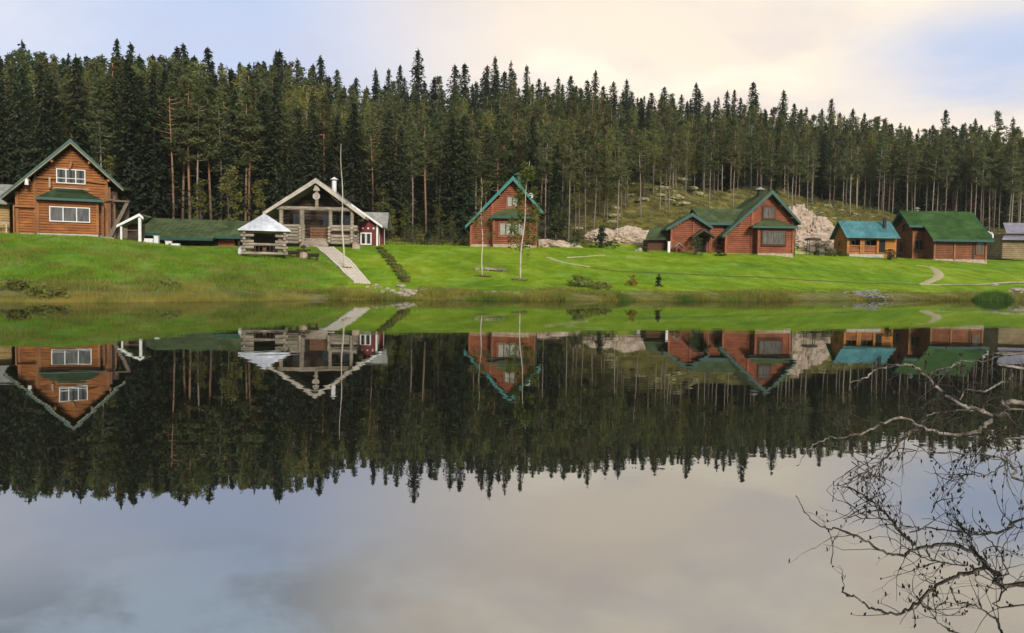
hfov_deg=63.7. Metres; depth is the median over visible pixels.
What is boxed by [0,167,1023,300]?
ground
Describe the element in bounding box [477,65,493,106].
spruce tree
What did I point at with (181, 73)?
spruce tree
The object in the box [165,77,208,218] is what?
pine tree
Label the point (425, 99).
pine tree
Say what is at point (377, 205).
leafy tree
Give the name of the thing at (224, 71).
leafy tree
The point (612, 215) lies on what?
boulder
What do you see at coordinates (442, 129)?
pine tree
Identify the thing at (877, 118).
pine tree
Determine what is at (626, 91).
spruce tree
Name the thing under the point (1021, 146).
pine tree
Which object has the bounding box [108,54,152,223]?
spruce tree
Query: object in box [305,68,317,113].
pine tree
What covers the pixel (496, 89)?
spruce tree
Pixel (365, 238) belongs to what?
window
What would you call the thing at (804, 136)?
pine tree
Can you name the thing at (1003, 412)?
alder tree
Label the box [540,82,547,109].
spruce tree
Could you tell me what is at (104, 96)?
leafy tree
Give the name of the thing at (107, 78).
spruce tree
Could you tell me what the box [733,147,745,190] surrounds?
leafy tree
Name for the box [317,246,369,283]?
boardwalk
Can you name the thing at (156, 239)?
white post
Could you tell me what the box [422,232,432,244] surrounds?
shrub
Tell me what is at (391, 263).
hedge plant
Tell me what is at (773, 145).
pine tree
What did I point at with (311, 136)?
spruce tree
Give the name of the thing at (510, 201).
window
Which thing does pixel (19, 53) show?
pine tree
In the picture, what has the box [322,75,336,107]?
spruce tree
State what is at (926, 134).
pine tree
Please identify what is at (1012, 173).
pine tree
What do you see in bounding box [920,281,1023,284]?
path
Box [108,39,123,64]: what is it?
spruce tree
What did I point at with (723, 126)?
pine tree
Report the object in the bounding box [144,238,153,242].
white board
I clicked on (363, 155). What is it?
pine tree
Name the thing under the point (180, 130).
pine tree
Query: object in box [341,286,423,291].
rubble
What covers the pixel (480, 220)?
birch tree
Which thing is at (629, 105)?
spruce tree
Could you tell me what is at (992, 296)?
rush clump
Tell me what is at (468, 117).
pine tree
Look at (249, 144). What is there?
pine tree
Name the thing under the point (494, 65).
spruce tree
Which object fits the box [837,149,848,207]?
pine tree
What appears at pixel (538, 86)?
spruce tree
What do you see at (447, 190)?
spruce tree
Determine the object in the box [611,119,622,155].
pine tree
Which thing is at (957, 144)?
pine tree
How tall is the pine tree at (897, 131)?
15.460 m
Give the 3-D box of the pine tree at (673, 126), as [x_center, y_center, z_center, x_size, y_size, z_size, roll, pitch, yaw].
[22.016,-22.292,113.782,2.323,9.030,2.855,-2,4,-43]
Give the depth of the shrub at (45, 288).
36.10 m
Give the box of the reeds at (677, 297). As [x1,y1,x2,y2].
[619,294,758,300]
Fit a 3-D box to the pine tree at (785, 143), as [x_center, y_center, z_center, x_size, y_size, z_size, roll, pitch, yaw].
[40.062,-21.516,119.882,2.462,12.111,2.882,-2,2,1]
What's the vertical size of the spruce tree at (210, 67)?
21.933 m
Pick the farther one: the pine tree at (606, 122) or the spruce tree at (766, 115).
the spruce tree at (766, 115)
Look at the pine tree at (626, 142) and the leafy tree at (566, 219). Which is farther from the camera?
the pine tree at (626, 142)
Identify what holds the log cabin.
on the ground at (740, 194)
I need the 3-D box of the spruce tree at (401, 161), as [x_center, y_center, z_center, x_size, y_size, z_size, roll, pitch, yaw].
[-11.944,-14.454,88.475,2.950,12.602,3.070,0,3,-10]
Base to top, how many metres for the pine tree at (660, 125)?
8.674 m
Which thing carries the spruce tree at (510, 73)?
on the ground at (740, 194)
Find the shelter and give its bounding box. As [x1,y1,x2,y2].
[116,214,150,242]
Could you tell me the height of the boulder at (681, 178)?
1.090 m
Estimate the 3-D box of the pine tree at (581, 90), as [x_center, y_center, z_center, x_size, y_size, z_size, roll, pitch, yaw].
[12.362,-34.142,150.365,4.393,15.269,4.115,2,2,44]
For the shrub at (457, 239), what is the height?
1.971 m
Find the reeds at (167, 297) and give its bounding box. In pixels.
[0,286,369,302]
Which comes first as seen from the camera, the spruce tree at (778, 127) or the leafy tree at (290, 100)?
the leafy tree at (290, 100)
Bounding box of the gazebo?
[238,213,290,255]
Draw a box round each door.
[311,217,318,235]
[697,236,705,251]
[879,240,884,253]
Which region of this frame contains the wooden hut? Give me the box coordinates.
[829,217,900,257]
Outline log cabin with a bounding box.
[262,177,371,248]
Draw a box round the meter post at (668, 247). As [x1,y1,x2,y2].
[667,241,670,251]
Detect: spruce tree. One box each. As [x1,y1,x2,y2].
[0,65,27,169]
[0,65,36,184]
[0,82,24,184]
[7,65,36,176]
[9,61,62,176]
[16,40,26,67]
[19,66,35,153]
[23,67,63,172]
[26,72,68,170]
[27,59,35,76]
[53,63,75,139]
[57,53,99,160]
[64,53,71,74]
[83,56,89,66]
[89,72,119,174]
[99,75,126,220]
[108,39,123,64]
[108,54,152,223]
[111,73,169,219]
[114,63,145,223]
[116,71,123,157]
[118,70,195,235]
[123,41,136,68]
[132,53,146,76]
[141,68,194,218]
[159,60,179,204]
[164,65,194,218]
[170,69,196,208]
[172,46,181,63]
[177,42,188,66]
[181,65,212,210]
[185,55,202,181]
[192,72,224,215]
[192,74,232,219]
[202,48,214,73]
[209,87,254,220]
[216,68,244,208]
[239,94,281,220]
[243,88,284,214]
[250,74,298,235]
[251,64,257,88]
[273,49,286,77]
[276,65,284,104]
[278,83,297,193]
[279,106,314,195]
[287,107,330,195]
[292,59,300,82]
[294,89,317,184]
[308,63,316,90]
[313,55,326,97]
[317,116,361,206]
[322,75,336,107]
[331,69,347,100]
[336,102,377,211]
[353,77,362,113]
[365,107,412,237]
[370,67,379,105]
[370,77,380,108]
[383,68,393,108]
[390,122,413,236]
[393,65,405,98]
[401,77,408,97]
[402,49,434,122]
[402,92,414,181]
[426,118,475,237]
[427,109,433,191]
[428,79,439,119]
[442,114,480,238]
[443,65,462,111]
[458,62,471,103]
[461,91,466,107]
[468,84,477,112]
[468,91,477,119]
[471,81,480,102]
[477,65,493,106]
[477,72,492,110]
[480,77,492,107]
[489,56,499,98]
[490,70,508,107]
[492,83,500,107]
[492,100,503,194]
[499,71,516,134]
[500,138,521,186]
[507,61,515,100]
[507,70,517,108]
[515,85,537,135]
[521,65,530,107]
[521,115,547,229]
[534,78,542,110]
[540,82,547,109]
[541,139,571,237]
[546,95,553,121]
[553,77,561,118]
[560,84,568,121]
[565,76,574,105]
[574,85,579,102]
[583,80,595,122]
[585,95,591,128]
[590,70,600,108]
[594,86,608,124]
[606,81,622,117]
[611,92,617,115]
[613,117,624,155]
[616,92,627,120]
[620,79,630,111]
[625,96,633,135]
[630,91,638,126]
[634,106,646,148]
[636,98,645,133]
[645,93,655,119]
[645,100,651,128]
[656,86,668,110]
[670,96,675,119]
[676,94,685,121]
[679,127,692,177]
[682,101,692,130]
[689,82,701,119]
[690,89,709,128]
[707,103,711,130]
[710,100,719,133]
[716,96,720,128]
[719,90,731,119]
[725,103,730,132]
[730,89,737,120]
[734,97,747,162]
[745,96,762,123]
[746,82,760,120]
[762,111,770,155]
[773,118,782,177]
[775,89,790,138]
[789,103,800,133]
[808,133,837,201]
[811,109,829,180]
[814,122,836,193]
[826,99,835,125]
[847,108,857,131]
[867,132,895,206]
[927,129,931,143]
[929,124,934,142]
[940,110,950,137]
[970,118,980,135]
[995,147,1019,222]
[1009,118,1015,140]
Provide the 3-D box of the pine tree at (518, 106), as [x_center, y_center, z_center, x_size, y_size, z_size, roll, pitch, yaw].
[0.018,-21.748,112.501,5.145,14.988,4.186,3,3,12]
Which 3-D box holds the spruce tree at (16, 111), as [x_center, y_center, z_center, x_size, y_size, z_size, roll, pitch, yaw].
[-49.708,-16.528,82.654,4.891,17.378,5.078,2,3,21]
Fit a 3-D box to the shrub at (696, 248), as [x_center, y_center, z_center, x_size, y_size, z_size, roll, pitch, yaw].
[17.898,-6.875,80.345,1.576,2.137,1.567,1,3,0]
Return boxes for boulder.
[604,220,618,223]
[606,213,620,217]
[634,197,649,201]
[647,185,671,190]
[654,193,664,197]
[670,194,685,200]
[674,177,690,181]
[674,202,688,205]
[680,186,697,191]
[690,191,703,195]
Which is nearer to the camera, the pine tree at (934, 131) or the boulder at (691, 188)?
the boulder at (691, 188)
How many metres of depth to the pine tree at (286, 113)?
94.30 m
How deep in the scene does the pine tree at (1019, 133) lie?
163.71 m
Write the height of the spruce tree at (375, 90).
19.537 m
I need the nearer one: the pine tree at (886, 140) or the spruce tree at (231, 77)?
the spruce tree at (231, 77)
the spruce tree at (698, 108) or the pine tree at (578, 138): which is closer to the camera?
the pine tree at (578, 138)
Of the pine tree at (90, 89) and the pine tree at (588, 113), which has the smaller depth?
the pine tree at (90, 89)
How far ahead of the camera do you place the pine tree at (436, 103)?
140.26 m
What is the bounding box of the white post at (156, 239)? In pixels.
[154,236,158,242]
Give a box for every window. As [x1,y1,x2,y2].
[49,206,89,222]
[56,168,85,184]
[289,213,299,223]
[322,214,332,227]
[336,215,349,224]
[360,232,371,244]
[499,222,523,235]
[507,196,517,206]
[716,238,721,244]
[763,207,774,217]
[763,231,784,243]
[865,240,870,245]
[899,241,903,251]
[902,224,905,231]
[915,240,922,248]
[977,242,982,252]
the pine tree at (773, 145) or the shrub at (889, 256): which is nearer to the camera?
the shrub at (889, 256)
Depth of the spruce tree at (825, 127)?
146.51 m
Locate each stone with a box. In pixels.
[398,288,411,292]
[1008,288,1023,292]
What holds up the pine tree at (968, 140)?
on the ground at (740, 194)
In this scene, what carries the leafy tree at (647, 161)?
on the ground at (740, 194)
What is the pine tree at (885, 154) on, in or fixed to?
on the ground at (740, 194)
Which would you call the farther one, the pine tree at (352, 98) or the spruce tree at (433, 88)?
the spruce tree at (433, 88)
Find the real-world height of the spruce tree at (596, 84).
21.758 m
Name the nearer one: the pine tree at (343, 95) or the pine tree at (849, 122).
the pine tree at (343, 95)
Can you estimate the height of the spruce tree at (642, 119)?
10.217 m
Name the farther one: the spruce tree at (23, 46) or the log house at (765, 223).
the spruce tree at (23, 46)
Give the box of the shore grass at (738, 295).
[328,285,1023,300]
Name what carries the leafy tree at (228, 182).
on the ground at (740, 194)
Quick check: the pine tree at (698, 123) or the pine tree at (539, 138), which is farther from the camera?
the pine tree at (698, 123)
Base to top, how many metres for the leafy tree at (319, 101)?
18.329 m
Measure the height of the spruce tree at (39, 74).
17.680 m
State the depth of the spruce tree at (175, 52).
133.95 m
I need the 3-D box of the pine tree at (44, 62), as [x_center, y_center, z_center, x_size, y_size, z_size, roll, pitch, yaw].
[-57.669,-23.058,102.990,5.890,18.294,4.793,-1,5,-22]
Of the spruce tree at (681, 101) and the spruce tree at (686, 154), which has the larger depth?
the spruce tree at (681, 101)
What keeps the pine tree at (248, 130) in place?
on the ground at (740, 194)
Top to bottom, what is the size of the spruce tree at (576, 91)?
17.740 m
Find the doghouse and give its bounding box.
[672,243,683,252]
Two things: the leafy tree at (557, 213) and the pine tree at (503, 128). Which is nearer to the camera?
the leafy tree at (557, 213)
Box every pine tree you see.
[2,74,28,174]
[4,52,16,72]
[5,65,24,126]
[11,49,25,77]
[16,49,35,87]
[30,57,57,92]
[33,51,49,75]
[40,78,75,144]
[44,65,93,145]
[48,54,59,83]
[58,70,95,146]
[73,56,84,71]
[74,73,119,167]
[83,57,110,161]
[85,62,103,156]
[96,54,111,163]
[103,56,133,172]
[121,70,164,157]
[137,61,170,155]
[144,71,193,218]
[157,75,203,218]
[158,55,167,82]
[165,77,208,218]
[166,54,178,91]
[171,75,216,218]
[176,59,184,76]
[180,73,205,218]
[181,57,200,109]
[190,85,230,219]
[202,86,238,219]
[206,74,241,217]
[217,63,229,87]
[222,80,265,220]
[233,88,271,220]
[236,70,257,197]
[237,83,277,219]
[255,67,260,85]
[256,81,274,126]
[257,65,265,81]
[260,61,268,84]
[263,70,277,98]
[264,71,285,149]
[268,64,277,81]
[268,89,293,182]
[281,69,296,187]
[283,94,307,188]
[284,61,299,97]
[295,66,311,105]
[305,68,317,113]
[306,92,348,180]
[309,102,330,178]
[312,82,322,107]
[317,103,345,165]
[329,88,347,156]
[333,83,345,108]
[339,88,362,118]
[339,107,372,196]
[343,94,364,141]
[345,84,362,124]
[347,126,375,210]
[357,105,387,210]
[360,89,371,124]
[363,109,376,211]
[365,108,390,180]
[371,89,393,133]
[374,104,384,142]
[380,91,396,132]
[381,119,413,220]
[390,81,396,103]
[390,84,405,112]
[392,95,404,139]
[392,103,407,137]
[394,122,430,234]
[397,113,411,150]
[398,107,417,222]
[400,91,411,120]
[406,104,433,225]
[409,117,442,233]
[410,90,427,124]
[415,93,433,131]
[422,112,432,201]
[423,116,456,232]
[425,123,448,224]
[426,112,441,181]
[429,76,449,111]
[429,90,448,132]
[430,100,440,133]
[433,107,462,225]
[441,103,460,135]
[444,84,465,122]
[460,115,483,206]
[465,140,485,207]
[468,107,474,131]
[468,113,478,211]
[468,113,490,209]
[469,109,487,207]
[473,125,500,204]
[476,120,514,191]
[482,103,500,132]
[483,95,493,118]
[486,112,520,185]
[490,91,507,125]
[494,92,509,158]
[500,109,512,163]
[501,80,519,116]
[502,121,528,174]
[505,102,528,157]
[515,96,525,127]
[515,119,527,185]
[518,86,541,133]
[518,116,536,190]
[518,121,543,170]
[523,108,538,148]
[527,113,555,225]
[531,93,546,131]
[533,124,559,237]
[539,121,559,220]
[542,86,551,107]
[547,88,565,128]
[551,96,565,136]
[554,86,582,121]
[555,129,584,238]
[559,108,576,197]
[566,123,591,230]
[567,88,590,122]
[567,127,592,232]
[569,105,584,137]
[571,131,600,232]
[575,104,594,190]
[581,135,593,206]
[584,111,596,133]
[589,100,613,136]
[589,130,611,214]
[589,148,609,229]
[594,112,615,156]
[598,107,618,136]
[604,130,632,227]
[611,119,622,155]
[611,130,637,203]
[612,104,625,129]
[618,135,638,201]
[621,148,634,208]
[623,111,639,180]
[628,130,650,217]
[634,133,652,194]
[642,144,655,196]
[647,119,661,171]
[648,95,672,130]
[648,112,662,133]
[650,123,666,163]
[652,128,667,170]
[657,106,670,152]
[658,135,683,213]
[664,147,676,206]
[665,93,679,119]
[665,122,681,184]
[667,106,688,172]
[669,125,683,188]
[688,133,700,185]
[690,113,706,177]
[695,127,707,190]
[695,131,713,196]
[701,140,720,207]
[702,112,721,182]
[709,135,723,193]
[712,129,729,195]
[715,117,728,184]
[719,127,729,190]
[721,126,745,206]
[722,119,745,192]
[725,105,744,140]
[736,104,754,147]
[740,136,749,189]
[741,103,762,139]
[741,111,757,185]
[742,108,756,144]
[743,140,759,192]
[752,124,769,185]
[752,141,770,186]
[754,130,762,191]
[755,112,771,144]
[762,118,774,151]
[763,139,778,190]
[764,150,778,190]
[768,107,780,145]
[771,117,788,145]
[774,122,784,183]
[779,127,796,205]
[782,138,802,205]
[788,117,794,180]
[788,124,801,191]
[790,112,808,151]
[790,132,805,205]
[792,139,807,196]
[797,143,821,208]
[798,107,811,138]
[801,132,811,195]
[802,126,820,201]
[804,137,820,203]
[806,114,819,185]
[811,136,820,192]
[821,155,838,205]
[826,124,841,198]
[827,111,839,137]
[827,125,834,160]
[827,125,845,195]
[828,145,840,205]
[830,123,850,159]
[835,138,854,206]
[836,135,864,213]
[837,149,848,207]
[840,130,861,193]
[845,119,855,154]
[849,132,867,209]
[855,119,875,185]
[855,134,865,200]
[858,151,873,207]
[863,119,876,150]
[867,119,891,200]
[871,115,887,140]
[872,133,890,212]
[872,137,889,209]
[876,119,894,143]
[877,145,892,211]
[881,131,902,212]
[885,138,904,212]
[892,128,902,145]
[893,140,905,212]
[895,123,912,196]
[896,131,920,205]
[896,131,921,210]
[905,148,926,210]
[916,135,930,209]
[917,143,940,210]
[919,128,929,152]
[921,147,945,210]
[927,137,946,184]
[928,148,948,210]
[929,129,942,210]
[936,128,952,210]
[938,135,957,210]
[939,131,955,206]
[944,139,970,210]
[948,127,963,209]
[948,145,965,211]
[949,148,970,211]
[952,123,971,208]
[959,136,981,211]
[959,137,974,211]
[963,126,978,149]
[964,149,988,215]
[968,127,984,213]
[969,141,997,221]
[973,142,995,224]
[980,140,1005,231]
[981,126,994,213]
[982,131,987,201]
[988,128,1006,232]
[990,110,1010,137]
[992,152,1007,231]
[998,144,1023,222]
[999,144,1023,222]
[1004,129,1023,153]
[1006,126,1023,216]
[1009,139,1023,222]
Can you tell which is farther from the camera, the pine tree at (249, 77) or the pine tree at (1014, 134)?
the pine tree at (1014, 134)
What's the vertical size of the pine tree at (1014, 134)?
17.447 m
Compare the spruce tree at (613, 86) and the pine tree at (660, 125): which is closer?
the pine tree at (660, 125)
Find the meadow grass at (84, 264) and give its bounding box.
[0,232,342,292]
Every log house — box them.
[0,139,129,238]
[643,187,800,257]
[892,207,993,263]
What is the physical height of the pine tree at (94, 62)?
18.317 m
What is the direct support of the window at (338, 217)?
in the log cabin
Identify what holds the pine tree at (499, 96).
on the ground at (740, 194)
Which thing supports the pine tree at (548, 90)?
on the ground at (740, 194)
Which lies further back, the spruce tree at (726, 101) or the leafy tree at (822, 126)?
the spruce tree at (726, 101)
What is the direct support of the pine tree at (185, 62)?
on the ground at (740, 194)
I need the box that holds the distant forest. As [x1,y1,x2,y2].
[4,67,1023,228]
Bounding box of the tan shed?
[987,223,1023,258]
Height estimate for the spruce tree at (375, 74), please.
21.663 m
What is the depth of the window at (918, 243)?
94.75 m
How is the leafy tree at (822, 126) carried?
on the ground at (740, 194)
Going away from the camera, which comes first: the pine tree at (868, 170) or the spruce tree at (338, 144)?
the spruce tree at (338, 144)
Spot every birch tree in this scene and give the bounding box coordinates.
[332,147,355,265]
[470,178,495,274]
[504,161,545,277]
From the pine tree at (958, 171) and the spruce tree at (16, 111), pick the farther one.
the pine tree at (958, 171)
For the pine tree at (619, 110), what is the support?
on the ground at (740, 194)
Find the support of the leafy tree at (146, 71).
on the ground at (740, 194)
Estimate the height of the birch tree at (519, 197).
8.482 m
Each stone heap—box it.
[474,267,493,270]
[493,268,506,270]
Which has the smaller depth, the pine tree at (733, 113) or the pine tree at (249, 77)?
the pine tree at (249, 77)
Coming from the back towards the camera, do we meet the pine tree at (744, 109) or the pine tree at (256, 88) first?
the pine tree at (744, 109)
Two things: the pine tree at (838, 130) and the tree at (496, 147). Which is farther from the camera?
the pine tree at (838, 130)
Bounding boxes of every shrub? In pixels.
[0,278,32,290]
[23,283,73,299]
[149,279,181,286]
[403,222,423,243]
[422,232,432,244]
[431,223,448,244]
[448,228,465,245]
[565,273,591,286]
[569,229,585,245]
[587,280,614,290]
[594,225,608,247]
[606,241,620,248]
[626,274,638,285]
[640,246,648,251]
[655,274,662,286]
[688,236,703,254]
[714,250,726,255]
[824,248,835,255]
[836,250,846,255]
[884,249,897,259]
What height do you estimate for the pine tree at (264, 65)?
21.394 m
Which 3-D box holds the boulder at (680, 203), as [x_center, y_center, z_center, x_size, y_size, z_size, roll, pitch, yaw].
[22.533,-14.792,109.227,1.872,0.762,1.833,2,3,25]
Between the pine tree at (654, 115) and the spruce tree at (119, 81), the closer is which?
the spruce tree at (119, 81)
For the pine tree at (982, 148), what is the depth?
130.60 m
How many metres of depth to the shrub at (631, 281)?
55.99 m
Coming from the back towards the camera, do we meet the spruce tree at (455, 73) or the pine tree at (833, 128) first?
the spruce tree at (455, 73)
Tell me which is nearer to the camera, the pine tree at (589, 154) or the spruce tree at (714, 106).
the pine tree at (589, 154)
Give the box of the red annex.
[351,204,391,245]
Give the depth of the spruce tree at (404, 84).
169.07 m
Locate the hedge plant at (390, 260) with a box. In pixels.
[385,258,396,261]
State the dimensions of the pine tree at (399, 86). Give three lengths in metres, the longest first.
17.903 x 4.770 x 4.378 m
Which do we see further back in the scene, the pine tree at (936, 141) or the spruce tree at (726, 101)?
the spruce tree at (726, 101)
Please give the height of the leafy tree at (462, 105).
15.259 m
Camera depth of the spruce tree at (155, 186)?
81.36 m
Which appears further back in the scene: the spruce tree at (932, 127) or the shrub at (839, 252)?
the spruce tree at (932, 127)
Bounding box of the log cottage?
[465,173,542,247]
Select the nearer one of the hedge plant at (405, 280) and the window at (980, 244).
the hedge plant at (405, 280)
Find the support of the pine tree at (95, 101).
on the ground at (740, 194)
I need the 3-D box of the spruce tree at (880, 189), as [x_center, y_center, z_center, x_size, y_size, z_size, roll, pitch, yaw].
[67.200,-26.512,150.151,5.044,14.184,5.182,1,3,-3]
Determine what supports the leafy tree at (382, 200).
on the ground at (740, 194)
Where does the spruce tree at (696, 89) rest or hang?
on the ground at (740, 194)
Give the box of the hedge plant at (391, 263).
[386,261,401,265]
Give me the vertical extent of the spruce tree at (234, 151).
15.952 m
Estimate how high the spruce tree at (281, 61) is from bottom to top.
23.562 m
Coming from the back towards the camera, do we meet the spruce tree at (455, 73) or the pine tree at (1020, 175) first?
the spruce tree at (455, 73)
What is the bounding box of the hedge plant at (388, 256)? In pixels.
[382,255,394,258]
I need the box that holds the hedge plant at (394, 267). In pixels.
[391,265,402,268]
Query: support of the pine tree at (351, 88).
on the ground at (740, 194)
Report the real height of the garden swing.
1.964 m
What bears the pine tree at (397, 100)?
on the ground at (740, 194)
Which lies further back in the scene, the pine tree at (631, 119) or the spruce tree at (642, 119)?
the spruce tree at (642, 119)
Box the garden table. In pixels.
[297,245,310,257]
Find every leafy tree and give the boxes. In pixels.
[0,69,18,163]
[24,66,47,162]
[78,66,112,169]
[80,70,99,156]
[103,155,118,209]
[142,55,159,138]
[184,179,213,219]
[188,60,222,218]
[216,65,229,82]
[217,166,242,220]
[222,80,252,218]
[230,65,246,187]
[236,62,252,88]
[242,179,269,219]
[281,82,306,191]
[285,84,330,183]
[313,82,334,111]
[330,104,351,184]
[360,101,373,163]
[373,188,396,220]
[374,202,383,211]
[387,209,397,239]
[396,208,410,237]
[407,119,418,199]
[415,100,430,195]
[432,204,444,236]
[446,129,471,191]
[447,215,456,241]
[456,97,467,122]
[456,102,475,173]
[474,109,501,199]
[536,97,553,157]
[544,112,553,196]
[550,203,562,238]
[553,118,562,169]
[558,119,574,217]
[563,218,572,236]
[566,120,586,212]
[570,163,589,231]
[586,91,601,129]
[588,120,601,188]
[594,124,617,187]
[595,96,604,123]
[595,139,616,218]
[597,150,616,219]
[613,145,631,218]
[625,107,639,138]
[637,138,653,196]
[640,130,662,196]
[643,128,652,160]
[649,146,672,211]
[664,100,677,130]
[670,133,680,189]
[675,133,697,196]
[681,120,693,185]
[686,113,695,139]
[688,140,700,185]
[702,114,709,130]
[716,106,729,151]
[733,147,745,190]
[738,120,745,144]
[747,107,762,146]
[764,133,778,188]
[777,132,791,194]
[805,123,815,189]
[816,115,828,139]
[832,112,844,177]
[851,116,863,185]
[852,146,863,206]
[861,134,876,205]
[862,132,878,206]
[902,141,923,210]
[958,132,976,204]
[983,129,1006,226]
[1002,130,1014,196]
[1005,134,1023,222]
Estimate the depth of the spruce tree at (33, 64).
104.33 m
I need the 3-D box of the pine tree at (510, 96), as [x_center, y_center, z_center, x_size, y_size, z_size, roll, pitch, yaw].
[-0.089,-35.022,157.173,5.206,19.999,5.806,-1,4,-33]
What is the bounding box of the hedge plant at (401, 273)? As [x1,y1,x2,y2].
[395,272,408,275]
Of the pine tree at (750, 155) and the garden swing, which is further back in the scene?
the pine tree at (750, 155)
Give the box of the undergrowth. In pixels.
[146,175,1004,247]
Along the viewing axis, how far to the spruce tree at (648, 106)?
170.12 m
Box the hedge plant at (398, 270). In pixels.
[393,267,406,271]
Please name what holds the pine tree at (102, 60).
on the ground at (740, 194)
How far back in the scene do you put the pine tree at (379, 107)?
111.84 m
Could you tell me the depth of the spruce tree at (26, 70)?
94.51 m
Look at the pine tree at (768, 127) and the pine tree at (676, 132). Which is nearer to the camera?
the pine tree at (676, 132)
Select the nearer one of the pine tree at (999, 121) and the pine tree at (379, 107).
the pine tree at (379, 107)
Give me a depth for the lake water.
6.33 m
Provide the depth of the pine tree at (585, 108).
118.96 m
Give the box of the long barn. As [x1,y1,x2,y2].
[145,218,273,246]
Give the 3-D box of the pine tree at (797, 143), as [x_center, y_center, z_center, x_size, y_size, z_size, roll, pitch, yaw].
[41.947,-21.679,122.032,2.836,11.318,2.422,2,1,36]
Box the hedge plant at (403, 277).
[397,275,410,278]
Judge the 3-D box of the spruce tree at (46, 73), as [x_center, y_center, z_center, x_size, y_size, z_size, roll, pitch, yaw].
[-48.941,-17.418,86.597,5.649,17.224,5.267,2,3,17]
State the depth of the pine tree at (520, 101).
147.31 m
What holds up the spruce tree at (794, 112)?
on the ground at (740, 194)
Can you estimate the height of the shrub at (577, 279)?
1.041 m
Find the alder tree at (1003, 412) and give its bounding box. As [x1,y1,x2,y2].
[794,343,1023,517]
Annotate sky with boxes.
[0,0,1023,143]
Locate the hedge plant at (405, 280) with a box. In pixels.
[399,278,410,281]
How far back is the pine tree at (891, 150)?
137.75 m
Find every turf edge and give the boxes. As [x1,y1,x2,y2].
[590,267,917,284]
[943,282,1021,285]
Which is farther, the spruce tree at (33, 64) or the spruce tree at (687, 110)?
the spruce tree at (687, 110)
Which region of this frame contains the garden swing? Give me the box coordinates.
[804,237,820,254]
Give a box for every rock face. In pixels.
[539,239,583,247]
[583,225,653,244]
[788,204,834,252]
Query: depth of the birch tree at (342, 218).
56.70 m
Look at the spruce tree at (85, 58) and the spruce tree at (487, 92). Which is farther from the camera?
the spruce tree at (487, 92)
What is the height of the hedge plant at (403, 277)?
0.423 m
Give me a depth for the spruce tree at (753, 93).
185.54 m
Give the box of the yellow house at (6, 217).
[0,184,14,233]
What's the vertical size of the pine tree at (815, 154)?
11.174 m
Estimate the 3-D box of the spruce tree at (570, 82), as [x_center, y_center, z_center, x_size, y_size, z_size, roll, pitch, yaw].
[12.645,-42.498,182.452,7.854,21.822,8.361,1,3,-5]
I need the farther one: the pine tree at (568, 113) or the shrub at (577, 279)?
the pine tree at (568, 113)
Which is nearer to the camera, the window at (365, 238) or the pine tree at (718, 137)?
the window at (365, 238)
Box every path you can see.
[546,257,589,266]
[565,255,603,257]
[795,251,829,253]
[917,265,943,283]
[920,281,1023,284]
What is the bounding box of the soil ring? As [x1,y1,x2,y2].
[511,278,528,280]
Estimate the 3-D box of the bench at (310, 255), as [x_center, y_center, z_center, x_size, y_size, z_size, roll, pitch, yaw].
[-14.168,-4.190,58.773,0.800,0.640,0.320,1,3,0]
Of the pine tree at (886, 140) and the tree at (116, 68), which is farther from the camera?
the pine tree at (886, 140)
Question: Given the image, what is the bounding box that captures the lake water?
[0,299,1023,632]
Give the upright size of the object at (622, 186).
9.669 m
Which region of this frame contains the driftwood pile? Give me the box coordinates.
[843,287,898,299]
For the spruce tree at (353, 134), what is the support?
on the ground at (740, 194)
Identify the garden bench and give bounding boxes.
[817,248,827,255]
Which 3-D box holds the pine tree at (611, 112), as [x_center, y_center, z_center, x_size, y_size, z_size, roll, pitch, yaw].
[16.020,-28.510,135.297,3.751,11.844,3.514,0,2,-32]
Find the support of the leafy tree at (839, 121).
on the ground at (740, 194)
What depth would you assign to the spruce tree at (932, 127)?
201.03 m
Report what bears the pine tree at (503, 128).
on the ground at (740, 194)
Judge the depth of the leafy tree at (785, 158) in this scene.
130.60 m
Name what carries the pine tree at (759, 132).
on the ground at (740, 194)
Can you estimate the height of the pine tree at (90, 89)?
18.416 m
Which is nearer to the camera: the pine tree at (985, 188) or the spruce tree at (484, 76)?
the pine tree at (985, 188)
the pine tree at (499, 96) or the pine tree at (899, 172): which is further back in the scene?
the pine tree at (899, 172)
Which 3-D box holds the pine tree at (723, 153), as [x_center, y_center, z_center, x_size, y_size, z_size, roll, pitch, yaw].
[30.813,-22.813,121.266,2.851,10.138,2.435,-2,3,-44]
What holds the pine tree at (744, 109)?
on the ground at (740, 194)
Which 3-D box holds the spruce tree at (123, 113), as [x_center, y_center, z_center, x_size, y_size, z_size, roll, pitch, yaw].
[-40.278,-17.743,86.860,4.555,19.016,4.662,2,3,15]
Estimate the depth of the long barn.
73.46 m
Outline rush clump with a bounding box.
[973,288,1014,300]
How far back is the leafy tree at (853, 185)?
138.08 m

